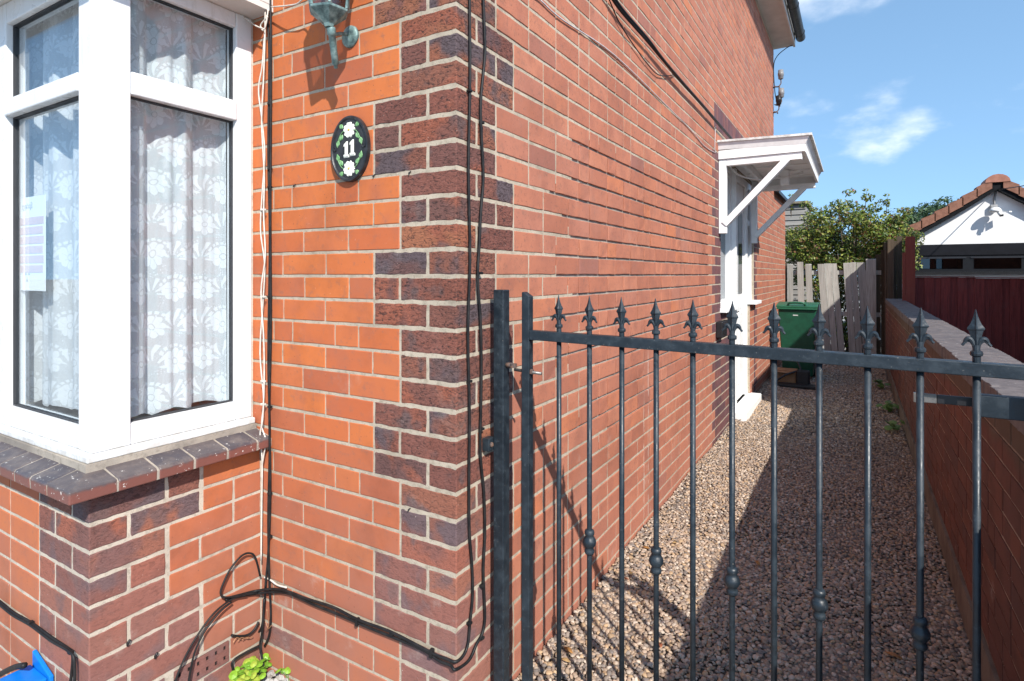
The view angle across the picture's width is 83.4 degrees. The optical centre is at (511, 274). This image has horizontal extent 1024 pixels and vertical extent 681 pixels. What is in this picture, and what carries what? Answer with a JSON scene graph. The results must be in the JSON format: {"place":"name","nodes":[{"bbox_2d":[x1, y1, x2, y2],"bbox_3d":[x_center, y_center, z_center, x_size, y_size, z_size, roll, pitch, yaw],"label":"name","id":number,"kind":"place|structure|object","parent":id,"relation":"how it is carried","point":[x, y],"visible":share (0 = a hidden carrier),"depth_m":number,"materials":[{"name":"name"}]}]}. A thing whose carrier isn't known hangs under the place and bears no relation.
{"place":"outdoors","nodes":[
{"label":"outdoors","id":0,"kind":"place"},
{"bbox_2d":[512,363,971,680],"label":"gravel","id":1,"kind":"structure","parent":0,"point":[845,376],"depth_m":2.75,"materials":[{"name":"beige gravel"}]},
{"bbox_2d":[563,646,572,653],"bbox_3d":[0.207,1.393,2.132,0.044,0.010,0.018,0,0,31],"label":"fallen leaf","id":2,"kind":"object","parent":1,"relation":"on","point":[568,649],"visible":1,"depth_m":2.13,"materials":[{"name":"orange plant"}]},
{"bbox_2d":[777,367,796,382],"bbox_3d":[3.535,1.326,7.463,0.290,0.180,0.300,0,0,31],"label":"cardboard box","id":3,"kind":"object","parent":1,"relation":"on","point":[790,378],"visible":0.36,"depth_m":7.39,"materials":[{"name":"brown cardboard"}]},
{"bbox_2d":[777,362,815,389],"bbox_3d":[3.555,1.236,7.215,0.520,0.351,0.253,0,0,31],"label":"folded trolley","id":4,"kind":"object","parent":1,"relation":"on","point":[802,379],"visible":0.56,"depth_m":7.20,"materials":[{"name":"black plastic"}]},
{"bbox_2d":[776,301,819,376],"bbox_3d":[3.889,0.881,7.801,0.490,1.049,0.698,0,0,31],"label":"wheelie bin","id":5,"kind":"object","parent":1,"relation":"on","point":[796,322],"visible":0.8,"depth_m":7.57,"materials":[{"name":"green plastic"}]},
{"bbox_2d":[872,379,890,388],"bbox_3d":[4.519,1.359,7.063,0.190,0.116,0.176,0,0,-4],"label":"weed","id":6,"kind":"object","parent":1,"relation":"on","point":[880,384],"visible":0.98,"depth_m":7.06,"materials":[{"name":"green plant"}]},
{"bbox_2d":[876,400,898,411],"bbox_3d":[3.874,1.361,5.879,0.187,0.112,0.222,0,0,-19],"label":"weed","id":7,"kind":"object","parent":1,"relation":"on","point":[888,406],"visible":0.95,"depth_m":5.87,"materials":[{"name":"green plant"}]},
{"bbox_2d":[884,651,903,659],"bbox_3d":[1.399,1.394,2.104,0.026,0.011,0.066,0,0,-38],"label":"fallen leaf","id":8,"kind":"object","parent":1,"relation":"on","point":[893,654],"visible":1,"depth_m":2.11,"materials":[{"name":"brown plant"}]},
{"bbox_2d":[884,420,904,431],"bbox_3d":[3.402,1.359,5.113,0.222,0.116,0.139,0,0,-40],"label":"weed","id":9,"kind":"object","parent":1,"relation":"on","point":[892,425],"visible":0.9,"depth_m":5.09,"materials":[{"name":"green plant"}]},
{"bbox_2d":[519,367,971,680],"bbox_3d":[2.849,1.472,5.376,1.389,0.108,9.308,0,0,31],"label":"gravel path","id":10,"kind":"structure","parent":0,"point":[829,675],"depth_m":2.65,"materials":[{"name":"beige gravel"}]},
{"bbox_2d":[482,289,516,680],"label":"gate post","id":11,"kind":"object","parent":10,"relation":"on","point":[498,442],"visible":1,"depth_m":1.81,"materials":[{"name":"black metal"}]},
{"bbox_2d":[514,292,1023,680],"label":"garden gate","id":12,"kind":"structure","parent":11,"relation":"attached to","point":[1007,407],"depth_m":1.42,"materials":[{"name":"black metal"}]},
{"bbox_2d":[735,393,760,420],"bbox_3d":[2.452,1.382,6.002,0.150,0.108,1.040,0,0,31],"label":"door step","id":13,"kind":"object","parent":10,"relation":"on","point":[747,403],"depth_m":5.86,"materials":[{"name":"white paint"}]},
{"bbox_2d":[813,290,859,349],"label":"yard","id":14,"kind":"structure","parent":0,"point":[842,319],"depth_m":19.92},
{"bbox_2d":[785,201,813,301],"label":"timber shed","id":15,"kind":"structure","parent":14,"relation":"on","point":[793,219],"depth_m":12.96,"materials":[{"name":"wood"}]},
{"bbox_2d":[785,188,924,352],"bbox_3d":[6.159,-0.022,10.566,2.421,2.983,2.511,0,0,31],"label":"shrub","id":16,"kind":"object","parent":14,"relation":"on","point":[816,243],"visible":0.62,"depth_m":10.10,"materials":[{"name":"green plant"}]},
{"bbox_2d":[897,196,957,227],"bbox_3d":[21.606,-1.163,28.989,5.412,5.345,4.097,0,0,31],"label":"tree","id":17,"kind":"object","parent":14,"relation":"on","point":[921,213],"visible":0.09,"depth_m":28.72,"materials":[{"name":"green plant"}]},
{"bbox_2d":[907,174,1023,278],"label":"garage","id":18,"kind":"structure","parent":14,"relation":"on","point":[969,234],"depth_m":10.46,"materials":[{"name":"white paint"}]},
{"bbox_2d":[915,255,1023,271],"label":"window","id":19,"kind":"structure","parent":18,"relation":"in","point":[952,263],"depth_m":10.51,"materials":[{"name":"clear glass"}]},
{"bbox_2d":[989,191,1011,216],"bbox_3d":[8.641,-1.267,10.231,0.234,0.500,0.332,0,0,-11],"label":"security light","id":20,"kind":"object","parent":18,"relation":"attached to","point":[994,208],"visible":1,"depth_m":10.21,"materials":[{"name":"white paint"}]},
{"bbox_2d":[773,0,1023,277],"label":"sky","id":21,"kind":"structure","parent":0,"point":[914,102],"materials":[{"name":"blue"}]},
{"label":"ground","id":22,"kind":"structure","parent":0,"visible":0},
{"bbox_2d":[0,0,804,680],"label":"house","id":23,"kind":"structure","parent":22,"relation":"on","point":[602,180],"depth_m":1.99,"materials":[{"name":"orange brick"}]},
{"bbox_2d":[0,650,53,680],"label":"blue wall box","id":24,"kind":"object","parent":23,"relation":"attached to","point":[38,670],"visible":1,"depth_m":1.79,"materials":[{"name":"plastic"}]},
{"bbox_2d":[0,662,27,676],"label":"garden hose","id":25,"kind":"object","parent":24,"relation":"attached to","point":[11,668],"visible":1,"depth_m":1.80,"materials":[{"name":"grey rubber"}]},
{"bbox_2d":[0,600,76,680],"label":"black cable","id":26,"kind":"object","parent":23,"relation":"attached to","point":[46,635],"visible":1,"depth_m":1.77,"materials":[{"name":"black rubber"}]},
{"bbox_2d":[0,0,272,472],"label":"bay window","id":27,"kind":"structure","parent":23,"relation":"attached to","point":[100,429],"depth_m":1.91,"materials":[{"name":"white plastic"}]},
{"bbox_2d":[20,194,45,290],"bbox_3d":[-1.729,-0.108,2.050,0.291,0.333,0.003,0,0,31],"label":"window poster","id":28,"kind":"object","parent":27,"relation":"attached to","point":[32,243],"depth_m":2.02,"materials":[{"name":"paper"}]},
{"bbox_2d":[26,2,78,409],"bbox_3d":[-1.826,-0.236,2.178,1.250,1.436,0.057,0,0,31],"label":"lace curtain","id":29,"kind":"object","parent":27,"relation":"hanging from","point":[52,310],"visible":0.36,"depth_m":2.04,"materials":[{"name":"white fabric"}]},
{"bbox_2d":[130,0,226,417],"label":"lace curtain","id":30,"kind":"object","parent":27,"relation":"hanging from","point":[178,356],"visible":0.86,"depth_m":2.01,"materials":[{"name":"white fabric"}]},
{"bbox_2d":[174,592,258,680],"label":"black cable","id":31,"kind":"object","parent":23,"relation":"attached to","point":[229,602],"visible":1,"depth_m":1.93,"materials":[{"name":"black rubber"}]},
{"bbox_2d":[219,552,260,598],"bbox_3d":[-0.970,1.082,2.057,0.007,0.158,0.161,0,0,31],"label":"black cable","id":32,"kind":"object","parent":23,"relation":"attached to","point":[229,570],"visible":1,"depth_m":2.04,"materials":[{"name":"black rubber"}]},
{"bbox_2d":[231,598,266,677],"bbox_3d":[-0.939,1.348,2.062,0.068,0.321,0.115,0,0,31],"label":"frayed cable","id":33,"kind":"object","parent":23,"relation":"attached to","point":[246,635],"visible":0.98,"depth_m":2.10,"materials":[{"name":"black rubber"}]},
{"bbox_2d":[233,609,271,642],"bbox_3d":[-0.942,1.277,2.081,0.129,0.095,0.039,0,0,-31],"label":"copper wire","id":34,"kind":"object","parent":33,"relation":"attached to","point":[252,636],"visible":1,"depth_m":2.10,"materials":[{"name":"metal"}]},
{"bbox_2d":[243,9,268,560],"bbox_3d":[-0.974,-0.004,2.144,0.210,2.115,0.027,0,0,31],"label":"white cable","id":35,"kind":"object","parent":23,"relation":"attached to","point":[263,380],"visible":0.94,"depth_m":2.11,"materials":[{"name":"white plastic"}]},
{"bbox_2d":[258,0,272,646],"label":"black cable","id":36,"kind":"object","parent":23,"relation":"attached to","point":[269,187],"visible":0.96,"depth_m":2.11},
{"bbox_2d":[264,576,286,588],"bbox_3d":[-0.867,1.130,2.105,0.128,0.014,0.006,0,0,31],"label":"white cable","id":37,"kind":"object","parent":23,"relation":"attached to","point":[272,581],"visible":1,"depth_m":2.10,"materials":[{"name":"white plastic"}]},
{"bbox_2d":[271,0,322,24],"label":"white cable","id":38,"kind":"object","parent":23,"relation":"attached to","point":[287,5],"visible":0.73,"depth_m":2.01,"materials":[{"name":"white plastic"}]},
{"bbox_2d":[308,0,358,68],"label":"wall lantern","id":39,"kind":"object","parent":23,"relation":"attached to","point":[329,15],"depth_m":1.80,"materials":[{"name":"metal"}]},
{"bbox_2d":[331,115,370,181],"bbox_3d":[-0.538,-0.416,1.907,0.171,0.219,0.018,0,0,31],"label":"number plaque","id":40,"kind":"object","parent":23,"relation":"attached to","point":[350,148],"visible":1,"depth_m":1.90,"materials":[{"name":"black ceramic"}]},
{"bbox_2d":[225,0,486,671],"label":"black cable","id":41,"kind":"object","parent":23,"relation":"attached to","point":[430,652],"visible":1,"depth_m":1.78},
{"bbox_2d":[540,0,715,152],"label":"white cable","id":42,"kind":"object","parent":23,"relation":"attached to","point":[623,63],"visible":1,"depth_m":2.78,"materials":[{"name":"plastic"}]},
{"bbox_2d":[609,0,672,75],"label":"black cable","id":43,"kind":"object","parent":23,"relation":"attached to","point":[633,44],"visible":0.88,"depth_m":2.99,"materials":[{"name":"black plastic"}]},
{"bbox_2d":[612,0,732,138],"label":"black cable","id":44,"kind":"object","parent":23,"relation":"attached to","point":[629,19],"visible":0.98,"depth_m":3.32,"materials":[{"name":"black plastic"}]},
{"bbox_2d":[716,320,727,337],"bbox_3d":[1.833,0.469,4.974,0.060,0.135,0.360,0,0,31],"label":"letter box","id":45,"kind":"object","parent":23,"relation":"attached to","point":[720,333],"visible":0.69,"depth_m":4.83,"materials":[{"name":"black plastic"}]},
{"bbox_2d":[720,167,761,410],"bbox_3d":[2.001,0.156,6.022,0.875,2.500,2.110,0,0,31],"label":"side door","id":46,"kind":"structure","parent":23,"relation":"attached to","point":[736,266],"depth_m":6.04,"materials":[{"name":"white paint"}]},
{"bbox_2d":[737,184,743,399],"bbox_3d":[2.364,0.183,6.008,0.103,2.265,0.792,0,0,31],"label":"door leaf","id":47,"kind":"structure","parent":46,"relation":"in","point":[740,190],"depth_m":6.17,"materials":[{"name":"white paint"}]},
{"bbox_2d":[717,132,823,242],"bbox_3d":[2.549,-0.746,5.537,0.716,0.793,1.920,0,0,31],"label":"porch canopy","id":48,"kind":"object","parent":23,"relation":"attached to","point":[778,162],"visible":1,"depth_m":4.91,"materials":[{"name":"wood"}]},
{"bbox_2d":[773,95,781,113],"bbox_3d":[3.759,-2.404,8.145,0.118,0.262,0.080,0,0,31],"label":"insulator bracket","id":49,"kind":"object","parent":23,"relation":"attached to","point":[778,100],"visible":1,"depth_m":8.12,"materials":[{"name":"black plastic"}]},
{"bbox_2d":[773,69,783,106],"bbox_3d":[3.773,-2.631,8.137,0.150,0.522,0.080,0,0,31],"label":"insulator bracket","id":50,"kind":"object","parent":23,"relation":"attached to","point":[780,78],"visible":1,"depth_m":8.10,"materials":[{"name":"ceramic"}]},
{"bbox_2d":[773,44,792,97],"bbox_3d":[3.830,-2.854,8.127,0.253,0.758,0.019,0,0,19],"label":"black cable","id":51,"kind":"object","parent":23,"relation":"hanging from","point":[773,68],"visible":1,"depth_m":8.16,"materials":[{"name":"black plastic"}]},
{"bbox_2d":[785,259,880,353],"bbox_3d":[5.244,0.631,9.474,1.420,1.751,0.155,0,0,31],"label":"back fence","id":52,"kind":"object","parent":22,"relation":"on","point":[865,284],"visible":0.69,"depth_m":9.38,"materials":[{"name":"grey wood"}]},
{"bbox_2d":[885,299,1023,680],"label":"boundary wall","id":53,"kind":"structure","parent":22,"relation":"on","point":[948,463],"depth_m":2.29,"materials":[{"name":"brown brick"}]},
{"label":"front paving","id":54,"kind":"structure","parent":0,"visible":0},
{"bbox_2d":[228,653,271,680],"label":"corner plant","id":55,"kind":"object","parent":54,"relation":"on","point":[253,668],"visible":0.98,"depth_m":2.06,"materials":[{"name":"green plant"}]},
{"bbox_2d":[263,670,287,680],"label":"rubble","id":56,"kind":"object","parent":54,"relation":"on","point":[272,675],"visible":0.46,"depth_m":2.09,"materials":[{"name":"stone"}]},
{"bbox_2d":[275,667,290,680],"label":"corner plant","id":57,"kind":"object","parent":56,"relation":"on","point":[287,670],"visible":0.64,"depth_m":2.07,"materials":[{"name":"green plant"}]},
{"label":"neighbour drive","id":58,"kind":"structure","parent":0,"visible":0},
{"bbox_2d":[876,236,901,354],"bbox_3d":[6.009,0.431,9.177,0.348,2.050,1.320,0,0,31],"label":"side fence","id":59,"kind":"object","parent":58,"relation":"on","point":[889,266],"visible":0.52,"depth_m":9.03,"materials":[{"name":"brown wood"}]},
{"bbox_2d":[902,236,1023,362],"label":"red fence","id":60,"kind":"object","parent":58,"relation":"on","point":[997,305],"visible":0.45,"depth_m":7.61,"materials":[{"name":"red wood"}]}
]}

